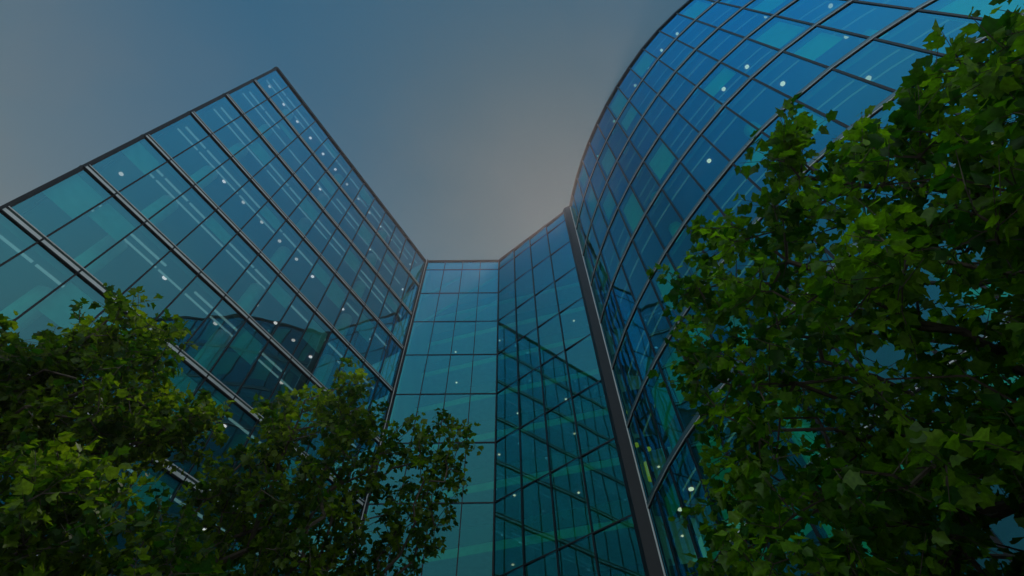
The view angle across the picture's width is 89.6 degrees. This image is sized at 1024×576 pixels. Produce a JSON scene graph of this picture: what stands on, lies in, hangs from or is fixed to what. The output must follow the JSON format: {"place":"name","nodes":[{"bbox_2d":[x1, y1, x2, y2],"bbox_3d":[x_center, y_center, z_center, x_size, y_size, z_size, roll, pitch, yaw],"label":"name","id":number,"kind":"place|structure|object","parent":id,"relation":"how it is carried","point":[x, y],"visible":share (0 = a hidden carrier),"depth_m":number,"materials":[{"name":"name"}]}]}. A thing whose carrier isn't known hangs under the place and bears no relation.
{"place":"outdoors","nodes":[
{"label":"outdoors","id":0,"kind":"place"},
{"bbox_2d":[0,67,425,575],"bbox_3d":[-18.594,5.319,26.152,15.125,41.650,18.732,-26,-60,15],"label":"glass office building","id":1,"kind":"structure","parent":0,"point":[252,232],"depth_m":24.95,"materials":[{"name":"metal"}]},
{"bbox_2d":[569,0,1023,575],"bbox_3d":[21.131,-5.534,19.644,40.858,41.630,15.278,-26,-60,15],"label":"curved glass building","id":2,"kind":"structure","parent":0,"point":[703,90],"depth_m":21.50,"materials":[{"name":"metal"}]},
{"label":"ground","id":3,"kind":"structure","parent":0,"visible":0},
{"bbox_2d":[0,430,234,575],"bbox_3d":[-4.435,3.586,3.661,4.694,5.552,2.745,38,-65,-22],"label":"broadleaf tree","id":4,"kind":"object","parent":3,"relation":"on","point":[62,504],"visible":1,"depth_m":4.88,"materials":[{"name":"green plant"}]},
{"bbox_2d":[0,282,236,487],"bbox_3d":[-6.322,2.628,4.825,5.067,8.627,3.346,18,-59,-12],"label":"broadleaf tree","id":5,"kind":"object","parent":3,"relation":"on","point":[34,380],"visible":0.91,"depth_m":6.88,"materials":[{"name":"green plant"}]},
{"bbox_2d":[160,356,483,575],"bbox_3d":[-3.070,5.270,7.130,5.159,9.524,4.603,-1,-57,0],"label":"broadleaf tree","id":6,"kind":"object","parent":3,"relation":"on","point":[347,426],"visible":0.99,"depth_m":8.55,"materials":[{"name":"green plant"}]},
{"bbox_2d":[351,259,427,567],"bbox_3d":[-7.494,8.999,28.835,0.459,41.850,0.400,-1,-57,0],"label":"corner column","id":7,"kind":"structure","parent":3,"relation":"on","point":[391,403],"depth_m":33.45,"materials":[{"name":"metal"}]},
{"bbox_2d":[353,212,644,575],"bbox_3d":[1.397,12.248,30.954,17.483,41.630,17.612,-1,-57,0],"label":"glass link building","id":8,"kind":"structure","parent":3,"relation":"on","point":[501,351],"depth_m":28.32,"materials":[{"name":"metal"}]},
{"bbox_2d":[563,206,665,575],"bbox_3d":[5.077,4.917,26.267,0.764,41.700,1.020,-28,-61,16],"label":"corner column","id":9,"kind":"structure","parent":3,"relation":"on","point":[651,558],"depth_m":23.29,"materials":[{"name":"metal"}]},
{"bbox_2d":[646,0,1023,575],"bbox_3d":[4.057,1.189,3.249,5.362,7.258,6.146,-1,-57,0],"label":"broadleaf tree","id":10,"kind":"object","parent":3,"relation":"on","point":[961,448],"visible":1,"depth_m":3.69,"materials":[{"name":"green plant"}]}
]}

